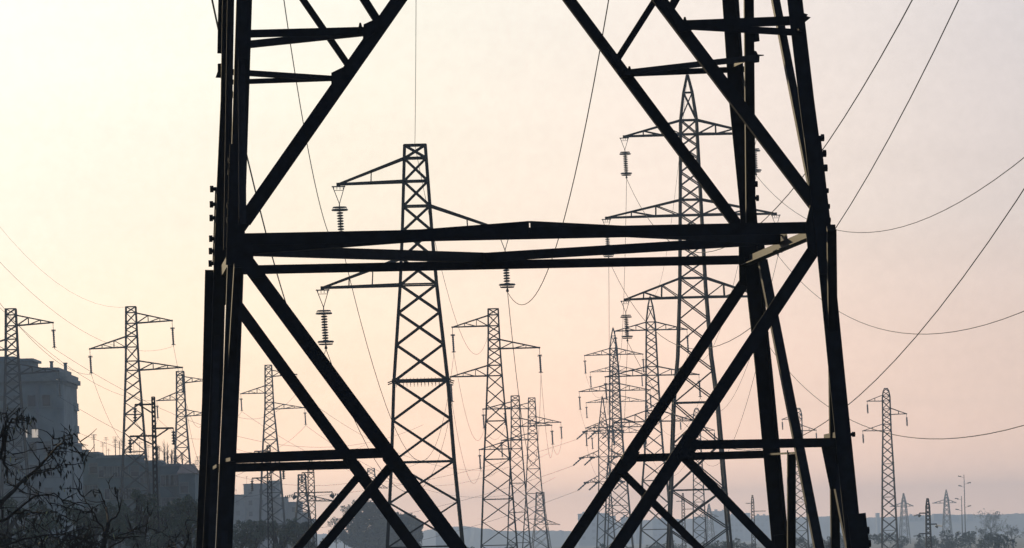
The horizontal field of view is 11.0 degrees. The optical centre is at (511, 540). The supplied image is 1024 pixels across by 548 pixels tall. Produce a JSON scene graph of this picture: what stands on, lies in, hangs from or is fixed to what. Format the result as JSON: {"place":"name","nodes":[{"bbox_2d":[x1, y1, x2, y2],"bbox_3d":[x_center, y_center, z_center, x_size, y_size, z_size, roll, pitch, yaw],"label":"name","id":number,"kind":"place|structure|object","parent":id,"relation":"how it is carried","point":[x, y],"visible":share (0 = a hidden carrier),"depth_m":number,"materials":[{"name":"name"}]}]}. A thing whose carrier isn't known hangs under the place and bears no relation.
{"place":"outdoors","nodes":[
{"label":"outdoors","id":0,"kind":"place"},
{"bbox_2d":[436,532,448,547],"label":"building","id":1,"kind":"structure","parent":0,"point":[440,541],"depth_m":3910.00,"materials":[{"name":"paint"}]},
{"bbox_2d":[0,0,1023,533],"label":"sky","id":2,"kind":"structure","parent":0,"point":[110,109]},
{"bbox_2d":[578,512,608,545],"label":"building","id":3,"kind":"structure","parent":0,"point":[588,537],"depth_m":4830.00,"materials":[{"name":"paint"}]},
{"bbox_2d":[609,516,615,544],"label":"building","id":4,"kind":"structure","parent":0,"point":[611,534],"depth_m":4945.00,"materials":[{"name":"paint"}]},
{"bbox_2d":[635,520,642,543],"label":"building","id":5,"kind":"structure","parent":0,"point":[637,533],"depth_m":5405.00,"materials":[{"name":"paint"}]},
{"bbox_2d":[652,517,666,542],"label":"building","id":6,"kind":"structure","parent":0,"point":[657,524],"depth_m":5520.00,"materials":[{"name":"paint"}]},
{"bbox_2d":[317,513,1023,547],"bbox_3d":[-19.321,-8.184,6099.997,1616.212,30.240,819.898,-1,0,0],"label":"hills","id":7,"kind":"structure","parent":0,"point":[472,536],"depth_m":5901.98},
{"bbox_2d":[712,509,729,541],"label":"building","id":8,"kind":"structure","parent":0,"point":[718,528],"depth_m":5520.00,"materials":[{"name":"paint"}]},
{"bbox_2d":[730,513,743,540],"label":"building","id":9,"kind":"structure","parent":0,"point":[737,527],"depth_m":5566.00,"materials":[{"name":"paint"}]},
{"bbox_2d":[744,513,750,540],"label":"building","id":10,"kind":"structure","parent":0,"point":[747,534],"depth_m":5635.00,"materials":[{"name":"paint"}]},
{"bbox_2d":[479,534,1023,547],"bbox_3d":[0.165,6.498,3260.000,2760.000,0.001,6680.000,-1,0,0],"label":"ground","id":11,"kind":"structure","parent":0,"point":[1020,542],"depth_m":3575.02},
{"bbox_2d":[0,496,28,547],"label":"tree","id":12,"kind":"object","parent":11,"relation":"on","point":[3,527],"visible":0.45,"depth_m":269.89,"materials":[{"name":"black plant"}]},
{"bbox_2d":[0,308,61,529],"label":"lattice pylon","id":13,"kind":"object","parent":11,"relation":"on","point":[5,349],"visible":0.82,"depth_m":608.89,"materials":[{"name":"metal"}]},
{"bbox_2d":[60,397,417,485],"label":"power line","id":14,"kind":"object","parent":13,"relation":"hanging from","point":[196,464],"visible":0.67,"depth_m":681.31,"materials":[{"name":"grey"}]},
{"bbox_2d":[3,501,61,547],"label":"tree","id":15,"kind":"object","parent":11,"relation":"on","point":[44,509],"visible":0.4,"depth_m":259.88,"materials":[{"name":"black plant"}]},
{"bbox_2d":[0,356,80,547],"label":"apartment block","id":16,"kind":"structure","parent":11,"relation":"on","point":[40,394],"depth_m":650.00,"materials":[{"name":"grey paint"}]},
{"bbox_2d":[26,394,36,406],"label":"window","id":17,"kind":"structure","parent":16,"relation":"in","point":[30,398],"depth_m":650.02,"materials":[{"name":"glass"}]},
{"bbox_2d":[28,441,37,453],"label":"window","id":18,"kind":"structure","parent":16,"relation":"in","point":[34,446],"depth_m":650.02,"materials":[{"name":"glass"}]},
{"bbox_2d":[41,394,51,406],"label":"window","id":19,"kind":"structure","parent":16,"relation":"in","point":[46,398],"depth_m":650.02,"materials":[{"name":"glass"}]},
{"bbox_2d":[44,487,53,499],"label":"window","id":20,"kind":"structure","parent":16,"relation":"in","point":[48,490],"depth_m":649.87,"materials":[{"name":"glass"}]},
{"bbox_2d":[33,513,87,547],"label":"tree","id":21,"kind":"object","parent":11,"relation":"on","point":[52,524],"visible":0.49,"depth_m":249.92,"materials":[{"name":"black plant"}]},
{"bbox_2d":[0,507,137,547],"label":"tree","id":22,"kind":"object","parent":11,"relation":"on","point":[20,517],"visible":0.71,"depth_m":77.76,"materials":[{"name":"black plant"}]},
{"bbox_2d":[0,406,147,547],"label":"tree","id":23,"kind":"object","parent":11,"relation":"on","point":[4,434],"visible":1,"depth_m":65.97,"materials":[{"name":"black plant"}]},
{"bbox_2d":[71,442,83,534],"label":"apartment block","id":24,"kind":"structure","parent":11,"relation":"on","point":[76,466],"depth_m":664.35,"materials":[{"name":"grey paint"}]},
{"bbox_2d":[61,499,113,546],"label":"tree","id":25,"kind":"object","parent":11,"relation":"on","point":[101,516],"visible":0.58,"depth_m":299.87,"materials":[{"name":"black plant"}]},
{"bbox_2d":[25,445,152,547],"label":"tree","id":26,"kind":"object","parent":11,"relation":"on","point":[104,543],"visible":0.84,"depth_m":72.00,"materials":[{"name":"black plant"}]},
{"bbox_2d":[78,434,104,547],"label":"apartment block","id":27,"kind":"structure","parent":11,"relation":"on","point":[90,477],"depth_m":690.00,"materials":[{"name":"paint"}]},
{"bbox_2d":[84,485,92,496],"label":"window","id":28,"kind":"structure","parent":27,"relation":"in","point":[86,491],"depth_m":689.92,"materials":[{"name":"glass"}]},
{"bbox_2d":[88,463,97,473],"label":"window","id":29,"kind":"structure","parent":27,"relation":"in","point":[93,467],"depth_m":689.92,"materials":[{"name":"glass"}]},
{"bbox_2d":[97,499,133,547],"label":"tree","id":30,"kind":"object","parent":11,"relation":"on","point":[115,522],"visible":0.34,"depth_m":329.75,"materials":[{"name":"black plant"}]},
{"bbox_2d":[96,437,143,547],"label":"apartment block","id":31,"kind":"structure","parent":11,"relation":"on","point":[109,466],"depth_m":686.00,"materials":[{"name":"paint"}]},
{"bbox_2d":[98,466,107,477],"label":"window","id":32,"kind":"structure","parent":31,"relation":"in","point":[100,468],"depth_m":685.89,"materials":[{"name":"glass"}]},
{"bbox_2d":[103,466,112,477],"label":"window","id":33,"kind":"structure","parent":31,"relation":"in","point":[106,472],"depth_m":685.89,"materials":[{"name":"glass"}]},
{"bbox_2d":[130,465,138,476],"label":"window","id":34,"kind":"structure","parent":31,"relation":"in","point":[134,469],"depth_m":685.89,"materials":[{"name":"glass"}]},
{"bbox_2d":[88,306,185,547],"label":"lattice pylon","id":35,"kind":"object","parent":11,"relation":"on","point":[138,370],"visible":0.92,"depth_m":623.72,"materials":[{"name":"metal"}]},
{"bbox_2d":[114,489,160,541],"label":"tree","id":36,"kind":"object","parent":11,"relation":"on","point":[124,527],"visible":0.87,"depth_m":309.87,"materials":[{"name":"grey plant"}]},
{"bbox_2d":[128,396,175,543],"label":"lattice pole","id":37,"kind":"object","parent":11,"relation":"on","point":[154,427],"visible":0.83,"depth_m":328.08,"materials":[{"name":"metal"}]},
{"bbox_2d":[138,447,166,547],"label":"apartment block","id":38,"kind":"structure","parent":11,"relation":"on","point":[143,479],"depth_m":682.00,"materials":[{"name":"paint"}]},
{"bbox_2d":[129,529,181,547],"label":"tree","id":39,"kind":"object","parent":11,"relation":"on","point":[155,544],"visible":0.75,"depth_m":279.90,"materials":[{"name":"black plant"}]},
{"bbox_2d":[147,505,180,544],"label":"tree","id":40,"kind":"object","parent":11,"relation":"on","point":[164,517],"visible":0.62,"depth_m":339.84,"materials":[{"name":"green plant"}]},
{"bbox_2d":[141,516,196,547],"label":"tree","id":41,"kind":"object","parent":11,"relation":"on","point":[185,545],"visible":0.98,"depth_m":80.14,"materials":[{"name":"black plant"}]},
{"bbox_2d":[158,455,181,547],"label":"apartment block","id":42,"kind":"structure","parent":11,"relation":"on","point":[169,478],"depth_m":677.97,"materials":[{"name":"paint"}]},
{"bbox_2d":[165,475,173,486],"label":"window","id":43,"kind":"structure","parent":42,"relation":"in","point":[166,476],"depth_m":677.90,"materials":[{"name":"glass"}]},
{"bbox_2d":[157,371,201,463],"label":"lattice pylon","id":44,"kind":"object","parent":11,"relation":"on","point":[186,423],"visible":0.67,"depth_m":882.06,"materials":[{"name":"metal"}]},
{"bbox_2d":[165,511,196,547],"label":"tree","id":45,"kind":"object","parent":11,"relation":"on","point":[181,528],"visible":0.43,"depth_m":299.89,"materials":[{"name":"green plant"}]},
{"bbox_2d":[167,494,197,539],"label":"tree","id":46,"kind":"object","parent":11,"relation":"on","point":[186,503],"visible":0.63,"depth_m":344.87,"materials":[{"name":"green plant"}]},
{"bbox_2d":[176,464,198,547],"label":"apartment block","id":47,"kind":"structure","parent":11,"relation":"on","point":[188,481],"depth_m":674.00,"materials":[{"name":"paint"}]},
{"bbox_2d":[179,482,189,493],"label":"window","id":48,"kind":"structure","parent":47,"relation":"in","point":[183,486],"depth_m":673.94,"materials":[{"name":"glass"}]},
{"bbox_2d":[233,489,245,547],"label":"apartment block","id":49,"kind":"structure","parent":11,"relation":"on","point":[239,509],"depth_m":1477.00,"materials":[{"name":"paint"}]},
{"bbox_2d":[232,529,255,547],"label":"tree","id":50,"kind":"object","parent":11,"relation":"on","point":[247,538],"visible":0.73,"depth_m":419.80,"materials":[{"name":"green plant"}]},
{"bbox_2d":[233,519,270,547],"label":"tree","id":51,"kind":"object","parent":11,"relation":"on","point":[261,533],"visible":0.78,"depth_m":479.71,"materials":[{"name":"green plant"}]},
{"bbox_2d":[243,476,269,547],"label":"apartment block","id":52,"kind":"structure","parent":11,"relation":"on","point":[252,502],"depth_m":1480.00,"materials":[{"name":"paint"}]},
{"bbox_2d":[250,445,284,547],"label":"lattice pole","id":53,"kind":"object","parent":11,"relation":"on","point":[267,477],"visible":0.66,"depth_m":426.48,"materials":[{"name":"metal"}]},
{"bbox_2d":[239,365,306,547],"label":"lattice pylon","id":54,"kind":"object","parent":11,"relation":"on","point":[264,429],"visible":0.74,"depth_m":900.73,"materials":[{"name":"metal"}]},
{"bbox_2d":[268,473,280,547],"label":"apartment block","id":55,"kind":"structure","parent":11,"relation":"on","point":[276,505],"depth_m":1484.00,"materials":[{"name":"paint"}]},
{"bbox_2d":[264,517,301,547],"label":"tree","id":56,"kind":"object","parent":11,"relation":"on","point":[287,531],"visible":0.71,"depth_m":489.80,"materials":[{"name":"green plant"}]},
{"bbox_2d":[278,497,288,528],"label":"apartment block","id":57,"kind":"structure","parent":11,"relation":"on","point":[281,510],"depth_m":1479.00,"materials":[{"name":"paint"}]},
{"bbox_2d":[287,497,302,547],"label":"apartment block","id":58,"kind":"structure","parent":11,"relation":"on","point":[291,508],"depth_m":1482.00,"materials":[{"name":"paint"}]},
{"bbox_2d":[287,521,312,546],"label":"tree","id":59,"kind":"object","parent":11,"relation":"on","point":[303,526],"visible":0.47,"depth_m":499.75,"materials":[{"name":"green plant"}]},
{"bbox_2d":[285,470,337,547],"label":"lattice pole","id":60,"kind":"object","parent":11,"relation":"on","point":[332,495],"visible":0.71,"depth_m":492.00,"materials":[{"name":"metal"}]},
{"bbox_2d":[292,474,332,547],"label":"lattice pylon","id":61,"kind":"object","parent":11,"relation":"on","point":[298,499],"visible":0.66,"depth_m":775.17,"materials":[{"name":"metal"}]},
{"bbox_2d":[327,516,346,547],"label":"bush","id":62,"kind":"object","parent":11,"relation":"on","point":[339,536],"visible":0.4,"depth_m":1279.72,"materials":[{"name":"green plant"}]},
{"bbox_2d":[340,501,395,547],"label":"tree","id":63,"kind":"object","parent":11,"relation":"on","point":[362,534],"visible":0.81,"depth_m":1298.68,"materials":[{"name":"plant"}]},
{"bbox_2d":[391,512,423,546],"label":"tree","id":64,"kind":"object","parent":11,"relation":"on","point":[410,523],"visible":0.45,"depth_m":1306.80,"materials":[{"name":"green plant"}]},
{"bbox_2d":[315,143,515,547],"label":"lattice pylon","id":65,"kind":"object","parent":11,"relation":"on","point":[404,285],"visible":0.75,"depth_m":286.25,"materials":[{"name":"metal"}]},
{"bbox_2d":[211,0,325,353],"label":"power line","id":66,"kind":"object","parent":65,"relation":"attached to","point":[249,164],"visible":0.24,"depth_m":122.36,"materials":[{"name":"grey"}]},
{"bbox_2d":[283,0,327,231],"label":"power line","id":67,"kind":"object","parent":65,"relation":"attached to","point":[302,116],"visible":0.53,"depth_m":195.87,"materials":[{"name":"grey"}]},
{"bbox_2d":[345,259,453,460],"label":"power line","id":68,"kind":"object","parent":65,"relation":"attached to","point":[377,379],"visible":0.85,"depth_m":343.01,"materials":[{"name":"grey"}]},
{"bbox_2d":[507,293,540,465],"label":"power line","id":69,"kind":"object","parent":65,"relation":"hanging from","point":[517,387],"visible":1,"depth_m":339.78,"materials":[{"name":"grey"}]},
{"bbox_2d":[507,0,608,304],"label":"power line","id":70,"kind":"object","parent":65,"relation":"attached to","point":[580,147],"visible":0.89,"depth_m":175.42,"materials":[{"name":"grey"}]},
{"bbox_2d":[450,308,542,547],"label":"lattice pylon","id":71,"kind":"object","parent":11,"relation":"on","point":[488,325],"visible":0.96,"depth_m":608.68,"materials":[{"name":"metal"}]},
{"bbox_2d":[478,395,553,547],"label":"lattice pylon","id":72,"kind":"object","parent":11,"relation":"on","point":[511,440],"visible":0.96,"depth_m":799.21,"materials":[{"name":"metal"}]},
{"bbox_2d":[501,397,562,547],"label":"lattice pylon","id":73,"kind":"object","parent":11,"relation":"on","point":[528,439],"visible":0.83,"depth_m":947.22,"materials":[{"name":"metal"}]},
{"bbox_2d":[196,0,870,547],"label":"lattice pylon","id":74,"kind":"object","parent":11,"relation":"on","point":[236,248],"visible":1,"depth_m":54.86,"materials":[{"name":"metal"}]},
{"bbox_2d":[531,492,559,547],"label":"lattice pylon","id":75,"kind":"object","parent":11,"relation":"on","point":[535,523],"visible":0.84,"depth_m":1112.25,"materials":[{"name":"metal"}]},
{"bbox_2d":[573,396,624,547],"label":"lattice pylon","id":76,"kind":"object","parent":11,"relation":"on","point":[607,430],"visible":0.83,"depth_m":913.55,"materials":[{"name":"metal"}]},
{"bbox_2d":[578,328,652,547],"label":"lattice pylon","id":77,"kind":"object","parent":11,"relation":"on","point":[610,354],"visible":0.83,"depth_m":926.77,"materials":[{"name":"metal"}]},
{"bbox_2d":[586,355,648,547],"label":"lattice pylon","id":78,"kind":"object","parent":11,"relation":"on","point":[590,376],"visible":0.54,"depth_m":1093.35,"materials":[{"name":"metal"}]},
{"bbox_2d":[604,296,701,547],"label":"lattice pylon","id":79,"kind":"object","parent":11,"relation":"on","point":[646,330],"visible":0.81,"depth_m":734.95,"materials":[{"name":"metal"}]},
{"bbox_2d":[676,493,685,547],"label":"lattice pole","id":80,"kind":"object","parent":11,"relation":"on","point":[682,509],"visible":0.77,"depth_m":853.13,"materials":[{"name":"metal"}]},
{"bbox_2d":[602,74,782,547],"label":"lattice pylon","id":81,"kind":"object","parent":11,"relation":"on","point":[700,199],"visible":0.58,"depth_m":412.30,"materials":[{"name":"metal"}]},
{"bbox_2d":[626,0,912,252],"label":"power line","id":82,"kind":"object","parent":81,"relation":"attached to","point":[834,131],"visible":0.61,"depth_m":182.14,"materials":[{"name":"grey"}]},
{"bbox_2d":[612,0,958,348],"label":"power line","id":83,"kind":"object","parent":81,"relation":"attached to","point":[863,182],"visible":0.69,"depth_m":195.84,"materials":[{"name":"grey"}]},
{"bbox_2d":[627,189,1023,450],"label":"power line","id":84,"kind":"object","parent":81,"relation":"attached to","point":[908,344],"visible":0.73,"depth_m":207.35,"materials":[{"name":"grey"}]},
{"bbox_2d":[756,157,1023,232],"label":"power line","id":85,"kind":"object","parent":81,"relation":"attached to","point":[917,221],"visible":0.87,"depth_m":267.92,"materials":[{"name":"grey"}]},
{"bbox_2d":[770,348,1023,438],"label":"power line","id":86,"kind":"object","parent":81,"relation":"attached to","point":[914,437],"visible":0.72,"depth_m":257.74,"materials":[{"name":"grey"}]},
{"bbox_2d":[778,256,1023,333],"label":"power line","id":87,"kind":"object","parent":81,"relation":"attached to","point":[911,333],"visible":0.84,"depth_m":289.90,"materials":[{"name":"grey"}]},
{"bbox_2d":[676,408,714,543],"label":"lattice pylon","id":88,"kind":"object","parent":11,"relation":"on","point":[703,495],"visible":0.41,"depth_m":1014.89,"materials":[{"name":"metal"}]},
{"bbox_2d":[694,514,705,538],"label":"building","id":89,"kind":"structure","parent":11,"relation":"on","point":[699,521],"depth_m":5750.00,"materials":[{"name":"paint"}]},
{"bbox_2d":[696,504,718,543],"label":"lattice pylon","id":90,"kind":"object","parent":11,"relation":"on","point":[709,511],"visible":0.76,"depth_m":2611.43,"materials":[{"name":"metal"}]},
{"bbox_2d":[706,540,740,547],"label":"bush","id":91,"kind":"object","parent":11,"relation":"on","point":[722,546],"visible":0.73,"depth_m":785.56,"materials":[{"name":"green plant"}]},
{"bbox_2d":[732,538,758,547],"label":"bush","id":92,"kind":"object","parent":11,"relation":"on","point":[744,545],"visible":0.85,"depth_m":1122.51,"materials":[{"name":"green plant"}]},
{"bbox_2d":[746,495,755,547],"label":"lattice pole","id":93,"kind":"object","parent":11,"relation":"on","point":[753,511],"visible":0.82,"depth_m":853.08,"materials":[{"name":"metal"}]},
{"bbox_2d":[755,514,769,536],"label":"building","id":94,"kind":"structure","parent":11,"relation":"on","point":[762,522],"depth_m":5750.00,"materials":[{"name":"paint"}]},
{"bbox_2d":[782,408,816,547],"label":"lattice pylon","id":95,"kind":"object","parent":11,"relation":"on","point":[806,519],"visible":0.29,"depth_m":1015.33,"materials":[{"name":"metal"}]},
{"bbox_2d":[875,513,879,533],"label":"building","id":96,"kind":"structure","parent":11,"relation":"on","point":[877,515],"depth_m":5750.00,"materials":[{"name":"paint"}]},
{"bbox_2d":[862,388,907,547],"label":"lattice pylon","id":97,"kind":"object","parent":11,"relation":"on","point":[883,424],"visible":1,"depth_m":876.08,"materials":[{"name":"metal"}]},
{"bbox_2d":[872,533,909,547],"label":"bush","id":98,"kind":"object","parent":11,"relation":"on","point":[902,542],"visible":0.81,"depth_m":1275.40,"materials":[{"name":"grey plant"}]},
{"bbox_2d":[890,493,912,543],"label":"lattice pylon","id":99,"kind":"object","parent":11,"relation":"on","point":[901,515],"visible":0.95,"depth_m":2611.46,"materials":[{"name":"metal"}]},
{"bbox_2d":[907,514,923,521],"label":"building","id":100,"kind":"structure","parent":11,"relation":"on","point":[911,518],"depth_m":5980.00,"materials":[{"name":"paint"}]},
{"bbox_2d":[914,498,940,547],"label":"lattice pole","id":101,"kind":"object","parent":11,"relation":"on","point":[926,512],"visible":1,"depth_m":799.75,"materials":[{"name":"metal"}]},
{"bbox_2d":[914,534,943,547],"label":"bush","id":102,"kind":"object","parent":11,"relation":"on","point":[919,545],"visible":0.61,"depth_m":1267.95,"materials":[{"name":"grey plant"}]},
{"bbox_2d":[932,490,956,542],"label":"lattice pylon","id":103,"kind":"object","parent":11,"relation":"on","point":[948,510],"visible":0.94,"depth_m":2611.53,"materials":[{"name":"metal"}]},
{"bbox_2d":[927,530,962,547],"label":"bush","id":104,"kind":"object","parent":11,"relation":"on","point":[950,544],"visible":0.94,"depth_m":1176.62,"materials":[{"name":"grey plant"}]},
{"bbox_2d":[954,531,997,547],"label":"bush","id":105,"kind":"object","parent":11,"relation":"on","point":[966,538],"visible":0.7,"depth_m":1222.51,"materials":[{"name":"grey plant"}]},
{"bbox_2d":[975,523,999,539],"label":"tree","id":106,"kind":"object","parent":11,"relation":"on","point":[981,531],"visible":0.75,"depth_m":1499.68,"materials":[{"name":"grey plant"}]},
{"bbox_2d":[973,509,1007,532],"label":"tree","id":107,"kind":"object","parent":11,"relation":"on","point":[993,517],"visible":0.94,"depth_m":2601.17,"materials":[{"name":"green plant"}]},
{"bbox_2d":[975,533,1016,547],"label":"bush","id":108,"kind":"object","parent":11,"relation":"on","point":[999,539],"visible":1,"depth_m":937.15,"materials":[{"name":"green plant"}]},
{"bbox_2d":[1000,524,1023,547],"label":"tree","id":109,"kind":"object","parent":11,"relation":"on","point":[1011,531],"visible":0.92,"depth_m":1498.80,"materials":[{"name":"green plant"}]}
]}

